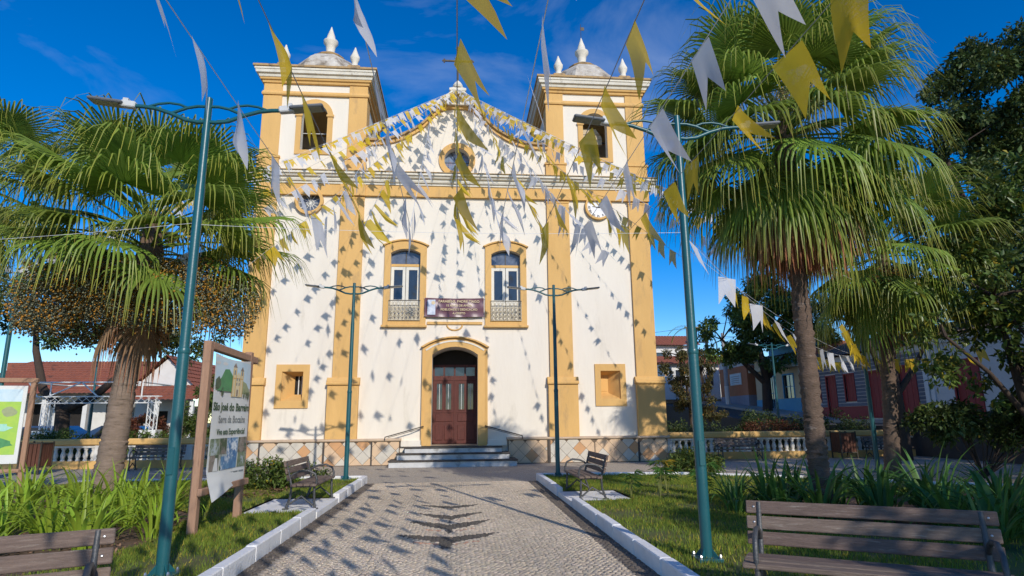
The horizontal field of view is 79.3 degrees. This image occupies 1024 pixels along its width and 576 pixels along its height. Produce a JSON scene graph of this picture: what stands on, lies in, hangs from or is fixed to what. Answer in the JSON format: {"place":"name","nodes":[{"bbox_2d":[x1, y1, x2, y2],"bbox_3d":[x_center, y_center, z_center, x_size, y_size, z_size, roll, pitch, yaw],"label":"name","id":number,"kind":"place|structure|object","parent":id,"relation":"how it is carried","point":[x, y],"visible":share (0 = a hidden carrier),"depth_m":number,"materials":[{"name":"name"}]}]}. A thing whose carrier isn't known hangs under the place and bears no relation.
{"place":"outdoors","nodes":[
{"label":"outdoors","id":0,"kind":"place"},
{"bbox_2d":[7,478,357,575],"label":"lawn","id":1,"kind":"structure","parent":0,"point":[182,560],"depth_m":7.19,"materials":[{"name":"plant"}]},
{"bbox_2d":[0,528,115,575],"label":"park bench","id":2,"kind":"object","parent":1,"relation":"on","point":[90,560],"visible":1,"depth_m":3.94,"materials":[{"name":"brown wood"}]},
{"bbox_2d":[0,484,187,575],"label":"soil bed","id":3,"kind":"object","parent":1,"relation":"on","point":[134,538],"depth_m":8.19,"materials":[{"name":"brown soil"}]},
{"bbox_2d":[0,378,39,496],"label":"map board","id":4,"kind":"object","parent":3,"relation":"on","point":[13,399],"visible":0.85,"depth_m":14.13,"materials":[{"name":"white plastic"}]},
{"bbox_2d":[0,488,41,535],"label":"lily clump","id":5,"kind":"object","parent":3,"relation":"on","point":[2,521],"visible":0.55,"depth_m":8.43,"materials":[{"name":"green plant"}]},
{"bbox_2d":[0,97,79,298],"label":"palm tree","id":6,"kind":"object","parent":3,"relation":"on","point":[13,120],"visible":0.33,"depth_m":15.04,"materials":[{"name":"green plant"}]},
{"bbox_2d":[2,470,87,530],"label":"lily clump","id":7,"kind":"object","parent":3,"relation":"on","point":[24,498],"visible":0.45,"depth_m":9.07,"materials":[{"name":"green plant"}]},
{"bbox_2d":[0,489,106,534],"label":"lily clump","id":8,"kind":"object","parent":3,"relation":"on","point":[52,511],"visible":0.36,"depth_m":7.75,"materials":[{"name":"green plant"}]},
{"bbox_2d":[1,490,108,550],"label":"lily clump","id":9,"kind":"object","parent":3,"relation":"on","point":[48,527],"visible":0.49,"depth_m":7.51,"materials":[{"name":"green plant"}]},
{"bbox_2d":[9,486,148,550],"bbox_3d":[-5.256,2.813,7.597,1.125,0.761,1.313,1,-12,-5],"label":"lily clump","id":10,"kind":"object","parent":3,"relation":"on","point":[77,523],"visible":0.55,"depth_m":7.50,"materials":[{"name":"green plant"}]},
{"bbox_2d":[35,461,123,517],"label":"lily clump","id":11,"kind":"object","parent":3,"relation":"on","point":[71,489],"visible":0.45,"depth_m":10.10,"materials":[{"name":"green plant"}]},
{"bbox_2d":[81,471,162,527],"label":"lily clump","id":12,"kind":"object","parent":3,"relation":"on","point":[121,499],"visible":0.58,"depth_m":9.21,"materials":[{"name":"green plant"}]},
{"bbox_2d":[106,494,186,540],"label":"lily clump","id":13,"kind":"object","parent":3,"relation":"on","point":[154,531],"visible":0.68,"depth_m":8.03,"materials":[{"name":"green plant"}]},
{"bbox_2d":[0,92,313,508],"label":"palm tree","id":14,"kind":"object","parent":3,"relation":"on","point":[114,156],"visible":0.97,"depth_m":11.21,"materials":[{"name":"green plant"}]},
{"bbox_2d":[114,480,202,529],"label":"lily clump","id":15,"kind":"object","parent":3,"relation":"on","point":[155,509],"visible":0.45,"depth_m":8.69,"materials":[{"name":"green plant"}]},
{"bbox_2d":[86,95,324,575],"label":"street lamp","id":16,"kind":"object","parent":1,"relation":"on","point":[163,567],"visible":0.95,"depth_m":6.57,"materials":[{"name":"teal metal"}]},
{"bbox_2d":[186,340,258,535],"bbox_3d":[-4.281,2.294,9.419,0.254,2.770,1.930,0,-12,-2],"label":"sign board","id":17,"kind":"object","parent":1,"relation":"on","point":[226,460],"visible":1,"depth_m":9.06,"materials":[{"name":"white plastic"}]},
{"bbox_2d":[229,454,332,490],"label":"shrub","id":18,"kind":"object","parent":1,"relation":"on","point":[276,474],"visible":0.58,"depth_m":13.85,"materials":[{"name":"green plant"}]},
{"bbox_2d":[305,283,402,480],"bbox_3d":[-4.241,2.371,16.207,2.584,5.130,0.260,1,-12,-5],"label":"street lamp","id":19,"kind":"object","parent":1,"relation":"on","point":[347,432],"visible":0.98,"depth_m":16.26,"materials":[{"name":"teal metal"}]},
{"bbox_2d":[65,423,801,460],"bbox_3d":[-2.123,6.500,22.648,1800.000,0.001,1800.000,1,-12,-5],"label":"ground","id":20,"kind":"structure","parent":0,"point":[206,455],"depth_m":32.05,"materials":[{"name":"grey concrete"}]},
{"bbox_2d":[4,361,156,430],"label":"house","id":21,"kind":"structure","parent":20,"relation":"on","point":[67,371],"depth_m":42.58,"materials":[{"name":"white paint"}]},
{"bbox_2d":[0,247,227,460],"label":"broadleaf tree","id":22,"kind":"object","parent":20,"relation":"on","point":[62,416],"visible":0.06,"depth_m":25.98,"materials":[{"name":"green plant"}]},
{"bbox_2d":[135,355,214,437],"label":"house","id":23,"kind":"structure","parent":20,"relation":"on","point":[167,372],"depth_m":40.62,"materials":[{"name":"white paint"}]},
{"bbox_2d":[156,374,214,451],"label":"shrub","id":24,"kind":"object","parent":20,"relation":"on","point":[189,424],"visible":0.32,"depth_m":25.04,"materials":[{"name":"green plant"}]},
{"bbox_2d":[657,356,720,402],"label":"house","id":25,"kind":"structure","parent":20,"relation":"on","point":[670,396],"depth_m":58.81,"materials":[{"name":"blue paint"}]},
{"bbox_2d":[658,345,729,426],"bbox_3d":[11.117,6.032,38.007,3.862,4.963,2.818,7,-14,-30],"label":"climber bush","id":26,"kind":"object","parent":20,"relation":"on","point":[676,383],"visible":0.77,"depth_m":37.51,"materials":[{"name":"green plant"}]},
{"bbox_2d":[667,407,869,451],"bbox_3d":[11.031,6.320,27.145,11.393,2.232,1.957,1,-12,-5],"label":"hedge","id":27,"kind":"object","parent":20,"relation":"on","point":[849,424],"visible":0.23,"depth_m":27.08,"materials":[{"name":"green plant"}]},
{"bbox_2d":[890,15,1023,326],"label":"broadleaf tree","id":28,"kind":"object","parent":20,"relation":"on","point":[987,134],"visible":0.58,"depth_m":30.41,"materials":[{"name":"green plant"}]},
{"bbox_2d":[923,310,1023,418],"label":"house","id":29,"kind":"structure","parent":20,"relation":"on","point":[960,392],"depth_m":28.74,"materials":[{"name":"white paint"}]},
{"bbox_2d":[236,480,659,575],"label":"path","id":30,"kind":"structure","parent":0,"point":[506,528],"depth_m":8.48,"materials":[{"name":"stone"}]},
{"bbox_2d":[198,508,315,575],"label":"kerb","id":31,"kind":"structure","parent":30,"relation":"on","point":[240,561],"depth_m":7.44,"materials":[{"name":"white paint"}]},
{"bbox_2d":[572,497,699,575],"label":"kerb","id":32,"kind":"structure","parent":30,"relation":"on","point":[658,561],"depth_m":7.39,"materials":[{"name":"white paint"}]},
{"bbox_2d":[0,456,1023,512],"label":"plaza pavement","id":33,"kind":"structure","parent":0,"point":[386,474],"depth_m":19.63,"materials":[{"name":"grey stone"}]},
{"bbox_2d":[15,441,54,474],"bbox_3d":[-15.440,5.500,20.046,0.660,1.020,0.660,1,-12,-5],"label":"litter bin","id":34,"kind":"object","parent":33,"relation":"on","point":[39,454],"visible":0.8,"depth_m":19.83,"materials":[{"name":"wood"}]},
{"bbox_2d":[29,381,170,459],"bbox_3d":[-16.865,5.593,25.761,5.196,3.230,2.831,1,-12,-5],"label":"stage truss","id":35,"kind":"object","parent":33,"relation":"on","point":[153,432],"visible":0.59,"depth_m":24.80,"materials":[{"name":"silver metal"}]},
{"bbox_2d":[0,437,208,469],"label":"balustrade","id":36,"kind":"object","parent":33,"relation":"on","point":[85,444],"visible":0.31,"depth_m":22.18,"materials":[{"name":"paint"}]},
{"bbox_2d":[21,427,188,460],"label":"hedge","id":37,"kind":"object","parent":33,"relation":"on","point":[55,435],"visible":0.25,"depth_m":23.87,"materials":[{"name":"green plant"}]},
{"bbox_2d":[126,445,186,470],"bbox_3d":[-12.354,5.885,21.471,1.720,0.821,0.607,1,-12,-5],"label":"park bench","id":38,"kind":"object","parent":33,"relation":"on","point":[137,451],"visible":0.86,"depth_m":21.69,"materials":[{"name":"brown wood"}]},
{"bbox_2d":[77,475,366,502],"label":"kerb","id":39,"kind":"structure","parent":33,"relation":"on","point":[343,493],"depth_m":14.49,"materials":[{"name":"white paint"}]},
{"bbox_2d":[242,498,337,518],"bbox_3d":[-3.961,4.015,11.214,1.230,0.140,1.920,1,-12,-5],"label":"bench pad","id":40,"kind":"object","parent":33,"relation":"on","point":[323,505],"visible":0.57,"depth_m":11.22,"materials":[{"name":"white paint"}]},
{"bbox_2d":[282,456,334,509],"bbox_3d":[-3.742,3.598,11.527,0.607,0.821,1.720,1,-12,-5],"label":"park bench","id":41,"kind":"object","parent":40,"relation":"on","point":[311,481],"visible":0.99,"depth_m":11.21,"materials":[{"name":"brown wood"}]},
{"bbox_2d":[242,24,669,467],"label":"church","id":42,"kind":"structure","parent":33,"relation":"on","point":[427,391],"depth_m":24.02,"materials":[{"name":"beige paint"}]},
{"bbox_2d":[13,92,451,279],"bbox_3d":[-6.511,-4.214,19.449,0.351,10.289,13.440,-11,-16,40],"label":"pennant string","id":43,"kind":"object","parent":42,"relation":"attached to","point":[301,160],"visible":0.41,"depth_m":20.19,"materials":[{"name":"white fabric"}]},
{"bbox_2d":[156,0,381,257],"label":"pennant string","id":44,"kind":"object","parent":42,"relation":"attached to","point":[241,148],"visible":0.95,"depth_m":5.14,"materials":[{"name":"white fabric"}]},
{"bbox_2d":[107,90,459,269],"bbox_3d":[-5.213,-4.219,18.918,0.315,10.521,13.119,-7,-14,28],"label":"pennant string","id":45,"kind":"object","parent":42,"relation":"attached to","point":[361,144],"visible":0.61,"depth_m":19.03,"materials":[{"name":"yellow fabric"}]},
{"bbox_2d":[274,364,309,407],"bbox_3d":[-8.102,3.663,22.966,1.200,1.590,0.570,1,-12,-5],"label":"small window","id":46,"kind":"structure","parent":42,"relation":"in","point":[285,384],"depth_m":22.79,"materials":[{"name":"paint"}]},
{"bbox_2d":[294,187,323,214],"bbox_3d":[-7.934,-3.380,24.251,1.100,1.100,0.330,1,-12,-5],"label":"round window","id":47,"kind":"structure","parent":42,"relation":"in","point":[313,202],"depth_m":24.32,"materials":[{"name":"paint"}]},
{"bbox_2d":[165,91,456,267],"bbox_3d":[-4.237,-4.279,18.391,0.475,10.641,13.110,-4,-13,18],"label":"pennant string","id":48,"kind":"object","parent":42,"relation":"attached to","point":[306,188],"visible":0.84,"depth_m":16.09,"materials":[{"name":"white fabric"}]},
{"bbox_2d":[238,0,408,253],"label":"pennant string","id":49,"kind":"object","parent":42,"relation":"attached to","point":[285,65],"visible":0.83,"depth_m":4.96,"materials":[{"name":"yellow fabric"}]},
{"bbox_2d":[244,90,458,271],"bbox_3d":[-3.392,-4.258,18.137,0.361,10.801,13.108,-3,-12,11],"label":"pennant string","id":50,"kind":"object","parent":42,"relation":"attached to","point":[273,257],"visible":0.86,"depth_m":14.30,"materials":[{"name":"yellow fabric"}]},
{"bbox_2d":[353,0,435,256],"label":"pennant string","id":51,"kind":"object","parent":42,"relation":"attached to","point":[398,171],"visible":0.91,"depth_m":5.25,"materials":[{"name":"white fabric"}]},
{"bbox_2d":[381,239,428,327],"bbox_3d":[-4.130,-0.188,23.923,1.800,3.470,0.380,1,-12,-5],"label":"balcony window","id":52,"kind":"structure","parent":42,"relation":"in","point":[407,310],"depth_m":23.98,"materials":[{"name":"paint"}]},
{"bbox_2d":[424,298,484,316],"bbox_3d":[-2.216,0.743,23.746,2.406,0.790,0.156,1,-12,-5],"label":"banner","id":53,"kind":"object","parent":42,"relation":"attached to","point":[452,307],"visible":1,"depth_m":23.70,"materials":[{"name":"plastic"}]},
{"bbox_2d":[420,336,488,445],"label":"main door","id":54,"kind":"structure","parent":42,"relation":"in","point":[452,393],"depth_m":24.03,"materials":[{"name":"paint"}]},
{"bbox_2d":[450,0,512,251],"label":"pennant string","id":55,"kind":"object","parent":42,"relation":"attached to","point":[465,67],"visible":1,"depth_m":4.31,"materials":[{"name":"yellow fabric"}]},
{"bbox_2d":[483,240,528,327],"bbox_3d":[-0.245,-0.153,24.258,1.800,3.470,0.380,1,-12,-5],"label":"balcony window","id":56,"kind":"structure","parent":42,"relation":"in","point":[495,265],"depth_m":24.30,"materials":[{"name":"paint"}]},
{"bbox_2d":[472,0,576,254],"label":"pennant string","id":57,"kind":"object","parent":42,"relation":"attached to","point":[506,241],"visible":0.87,"depth_m":5.45,"materials":[{"name":"white fabric"}]},
{"bbox_2d":[459,91,614,265],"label":"pennant string","id":58,"kind":"object","parent":42,"relation":"attached to","point":[604,254],"visible":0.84,"depth_m":15.87,"materials":[{"name":"white fabric"}]},
{"bbox_2d":[458,90,679,268],"bbox_3d":[0.623,-4.322,18.688,0.455,10.521,13.212,5,-13,-25],"label":"pennant string","id":59,"kind":"object","parent":42,"relation":"attached to","point":[672,253],"visible":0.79,"depth_m":15.36,"materials":[{"name":"yellow fabric"}]},
{"bbox_2d":[458,92,742,259],"bbox_3d":[1.275,-4.336,19.036,0.503,10.361,13.341,7,-14,-31],"label":"pennant string","id":60,"kind":"object","parent":42,"relation":"attached to","point":[622,195],"visible":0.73,"depth_m":16.75,"materials":[{"name":"white fabric"}]},
{"bbox_2d":[485,0,725,264],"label":"pennant string","id":61,"kind":"object","parent":42,"relation":"attached to","point":[639,58],"visible":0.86,"depth_m":4.27,"materials":[{"name":"yellow fabric"}]},
{"bbox_2d":[461,91,758,260],"bbox_3d":[2.163,-4.201,19.560,0.589,10.424,13.326,10,-16,-40],"label":"pennant string","id":62,"kind":"object","parent":42,"relation":"attached to","point":[579,159],"visible":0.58,"depth_m":20.27,"materials":[{"name":"yellow fabric"}]},
{"bbox_2d":[594,364,626,405],"bbox_3d":[3.765,3.766,23.968,1.200,1.590,0.530,1,-12,-5],"label":"small window","id":63,"kind":"structure","parent":42,"relation":"in","point":[610,379],"depth_m":23.82,"materials":[{"name":"paint"}]},
{"bbox_2d":[461,93,850,278],"bbox_3d":[2.934,-4.217,20.168,13.581,10.155,0.391,-11,-16,39],"label":"pennant string","id":64,"kind":"object","parent":42,"relation":"attached to","point":[574,152],"visible":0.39,"depth_m":21.00,"materials":[{"name":"white fabric"}]},
{"bbox_2d":[512,0,805,258],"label":"pennant string","id":65,"kind":"object","parent":42,"relation":"attached to","point":[704,63],"visible":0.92,"depth_m":4.43,"materials":[{"name":"white fabric"}]},
{"bbox_2d":[537,0,870,253],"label":"pennant string","id":66,"kind":"object","parent":42,"relation":"attached to","point":[794,68],"visible":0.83,"depth_m":3.75,"materials":[{"name":"yellow fabric"}]},
{"bbox_2d":[558,491,630,506],"bbox_3d":[1.617,4.177,12.225,1.180,0.140,1.580,1,-12,-5],"label":"bench pad","id":67,"kind":"object","parent":33,"relation":"on","point":[567,496],"visible":0.43,"depth_m":12.25,"materials":[{"name":"white paint"}]},
{"bbox_2d":[564,451,608,499],"bbox_3d":[1.462,3.749,12.466,0.607,0.821,1.720,1,-12,-5],"label":"park bench","id":68,"kind":"object","parent":67,"relation":"on","point":[580,474],"visible":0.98,"depth_m":12.12,"materials":[{"name":"brown wood"}]},
{"bbox_2d":[536,472,803,495],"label":"kerb","id":69,"kind":"structure","parent":33,"relation":"on","point":[552,486],"depth_m":15.65,"materials":[{"name":"white paint"}]},
{"bbox_2d":[661,445,725,472],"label":"shrub","id":70,"kind":"object","parent":33,"relation":"on","point":[684,458],"visible":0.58,"depth_m":17.28,"materials":[{"name":"green plant"}]},
{"bbox_2d":[713,438,764,460],"bbox_3d":[8.567,6.073,23.273,1.720,0.821,0.607,1,-12,-5],"label":"park bench","id":71,"kind":"object","parent":33,"relation":"on","point":[732,442],"visible":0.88,"depth_m":23.51,"materials":[{"name":"brown wood"}]},
{"bbox_2d":[668,430,915,459],"bbox_3d":[11.015,6.208,24.503,10.310,1.060,0.400,1,-12,-5],"label":"balustrade","id":72,"kind":"object","parent":33,"relation":"on","point":[760,436],"visible":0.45,"depth_m":24.30,"materials":[{"name":"paint"}]},
{"bbox_2d":[829,431,858,458],"bbox_3d":[12.829,6.055,23.905,0.660,1.020,0.660,1,-12,-5],"label":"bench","id":73,"kind":"object","parent":33,"relation":"on","point":[843,442],"visible":1,"depth_m":23.67,"materials":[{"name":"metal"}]},
{"bbox_2d":[840,284,883,472],"bbox_3d":[9.787,2.424,17.072,2.584,5.130,0.260,11,-17,-44],"label":"street lamp","id":74,"kind":"object","parent":33,"relation":"on","point":[872,424],"visible":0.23,"depth_m":16.80,"materials":[{"name":"teal metal"}]},
{"bbox_2d":[839,323,990,372],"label":"pennant string","id":75,"kind":"object","parent":74,"relation":"hanging from","point":[855,352],"visible":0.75,"depth_m":16.06,"materials":[{"name":"yellow fabric"}]},
{"bbox_2d":[821,262,964,460],"bbox_3d":[14.819,2.652,23.369,5.619,7.427,3.437,1,-12,-5],"label":"broadleaf tree","id":76,"kind":"object","parent":33,"relation":"on","point":[904,436],"visible":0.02,"depth_m":22.92,"materials":[{"name":"green plant"}]},
{"bbox_2d":[784,162,1022,477],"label":"palm tree","id":77,"kind":"object","parent":33,"relation":"on","point":[882,309],"visible":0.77,"depth_m":15.07,"materials":[{"name":"green plant"}]},
{"bbox_2d":[896,145,1023,416],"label":"tree","id":78,"kind":"object","parent":33,"relation":"on","point":[1006,196],"visible":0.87,"depth_m":14.47,"materials":[{"name":"green plant"}]},
{"bbox_2d":[899,389,1023,478],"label":"shrub","id":79,"kind":"object","parent":33,"relation":"on","point":[1004,427],"visible":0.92,"depth_m":14.69,"materials":[{"name":"green plant"}]},
{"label":"bench pad","id":80,"kind":"object","parent":33,"relation":"on","visible":0},
{"bbox_2d":[742,500,1013,575],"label":"park bench","id":81,"kind":"object","parent":80,"relation":"on","point":[991,551],"visible":1,"depth_m":4.66,"materials":[{"name":"brown wood"}]},
{"bbox_2d":[0,0,1023,422],"label":"sky","id":82,"kind":"structure","parent":0,"point":[51,51],"materials":[{"name":"blue"}]},
{"bbox_2d":[545,473,1023,575],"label":"lawn","id":83,"kind":"structure","parent":0,"point":[1014,571],"depth_m":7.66,"materials":[{"name":"plant"}]},
{"bbox_2d":[507,285,599,476],"bbox_3d":[1.179,2.420,16.674,2.584,5.130,0.260,1,-12,-5],"label":"street lamp","id":84,"kind":"object","parent":83,"relation":"on","point":[556,418],"visible":1,"depth_m":16.72,"materials":[{"name":"teal metal"}]},
{"bbox_2d":[572,114,779,562],"bbox_3d":[2.052,0.384,7.097,2.584,5.130,0.260,1,-12,-5],"label":"street lamp","id":85,"kind":"object","parent":83,"relation":"on","point":[705,550],"visible":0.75,"depth_m":7.01,"materials":[{"name":"teal metal"}]},
{"bbox_2d":[691,252,838,349],"bbox_3d":[5.913,0.771,12.219,0.004,0.460,12.786,-9,-15,36],"label":"support cord","id":86,"kind":"object","parent":85,"relation":"attached to","point":[749,296],"visible":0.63,"depth_m":9.03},
{"bbox_2d":[689,240,865,372],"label":"pennant string","id":87,"kind":"object","parent":86,"relation":"hanging from","point":[727,287],"visible":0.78,"depth_m":9.26,"materials":[{"name":"white fabric"}]},
{"bbox_2d":[690,238,847,372],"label":"pennant string","id":88,"kind":"object","parent":85,"relation":"hanging from","point":[746,310],"visible":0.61,"depth_m":11.50,"materials":[{"name":"yellow fabric"}]},
{"bbox_2d":[709,466,771,515],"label":"lily clump","id":89,"kind":"object","parent":83,"relation":"on","point":[737,502],"visible":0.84,"depth_m":9.81,"materials":[{"name":"green plant"}]},
{"bbox_2d":[724,456,830,516],"bbox_3d":[4.145,3.019,9.393,1.275,0.930,1.463,6,-14,-29],"label":"lily clump","id":90,"kind":"object","parent":83,"relation":"on","point":[781,490],"visible":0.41,"depth_m":9.24,"materials":[{"name":"green plant"}]},
{"bbox_2d":[765,455,880,519],"bbox_3d":[4.430,2.889,8.844,1.509,0.955,1.396,-12,-16,43],"label":"lily clump","id":91,"kind":"object","parent":83,"relation":"on","point":[818,497],"visible":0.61,"depth_m":8.92,"materials":[{"name":"green plant"}]},
{"bbox_2d":[745,494,976,526],"bbox_3d":[7.403,3.638,10.243,7.600,0.001,3.800,1,-12,-5],"label":"soil bed","id":92,"kind":"object","parent":83,"relation":"on","point":[852,501],"depth_m":9.27,"materials":[{"name":"brown soil"}]},
{"bbox_2d":[711,447,810,500],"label":"lily clump","id":93,"kind":"object","parent":92,"relation":"on","point":[765,488],"visible":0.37,"depth_m":9.96,"materials":[{"name":"green plant"}]},
{"bbox_2d":[620,0,966,517],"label":"palm tree","id":94,"kind":"object","parent":92,"relation":"on","point":[780,213],"visible":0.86,"depth_m":9.82,"materials":[{"name":"green plant"}]},
{"bbox_2d":[821,463,922,523],"bbox_3d":[5.206,2.903,8.783,1.378,0.886,1.154,5,-13,-25],"label":"lily clump","id":95,"kind":"object","parent":92,"relation":"on","point":[880,501],"visible":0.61,"depth_m":8.86,"materials":[{"name":"green plant"}]},
{"bbox_2d":[822,459,931,506],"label":"lily clump","id":96,"kind":"object","parent":92,"relation":"on","point":[871,477],"visible":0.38,"depth_m":9.40,"materials":[{"name":"green plant"}]},
{"bbox_2d":[858,440,997,524],"bbox_3d":[6.064,2.756,8.861,1.817,1.193,2.078,1,-12,-5],"label":"lily clump","id":97,"kind":"object","parent":92,"relation":"on","point":[919,481],"visible":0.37,"depth_m":8.76,"materials":[{"name":"green plant"}]},
{"bbox_2d":[896,460,1008,526],"bbox_3d":[5.580,2.671,7.808,1.264,0.931,1.329,-7,-14,29],"label":"lily clump","id":98,"kind":"object","parent":83,"relation":"on","point":[943,504],"visible":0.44,"depth_m":7.85,"materials":[{"name":"green plant"}]},
{"bbox_2d":[922,465,1023,540],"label":"lily clump","id":99,"kind":"object","parent":83,"relation":"on","point":[982,488],"visible":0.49,"depth_m":7.67,"materials":[{"name":"green plant"}]},
{"bbox_2d":[932,476,1023,549],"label":"lily clump","id":100,"kind":"object","parent":83,"relation":"on","point":[1008,527],"visible":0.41,"depth_m":7.12,"materials":[{"name":"green plant"}]},
{"bbox_2d":[702,400,980,422],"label":"sidewalk","id":101,"kind":"structure","parent":0,"point":[782,413],"depth_m":44.70,"materials":[{"name":"grey concrete"}]},
{"bbox_2d":[719,360,757,405],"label":"house","id":102,"kind":"structure","parent":101,"relation":"on","point":[742,385],"depth_m":52.47,"materials":[{"name":"paint"}]},
{"bbox_2d":[696,272,843,410],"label":"broadleaf tree","id":103,"kind":"object","parent":101,"relation":"on","point":[744,353],"visible":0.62,"depth_m":45.12,"materials":[{"name":"green plant"}]},
{"bbox_2d":[748,331,845,411],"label":"house","id":104,"kind":"structure","parent":101,"relation":"on","point":[788,389],"depth_m":45.85,"materials":[{"name":"blue paint"}]},
{"bbox_2d":[666,403,1023,463],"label":"street","id":105,"kind":"structure","parent":0,"point":[922,445],"depth_m":24.98,"materials":[{"name":"grey asphalt"}]},
{"bbox_2d":[796,322,952,418],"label":"house","id":106,"kind":"structure","parent":0,"point":[844,392],"depth_m":36.80,"materials":[{"name":"red paint"}]},
{"label":"hill","id":107,"kind":"structure","parent":0,"visible":0},
{"bbox_2d":[655,336,700,355],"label":"house","id":108,"kind":"structure","parent":107,"relation":"on","point":[663,342],"depth_m":67.57,"materials":[{"name":"white paint"}]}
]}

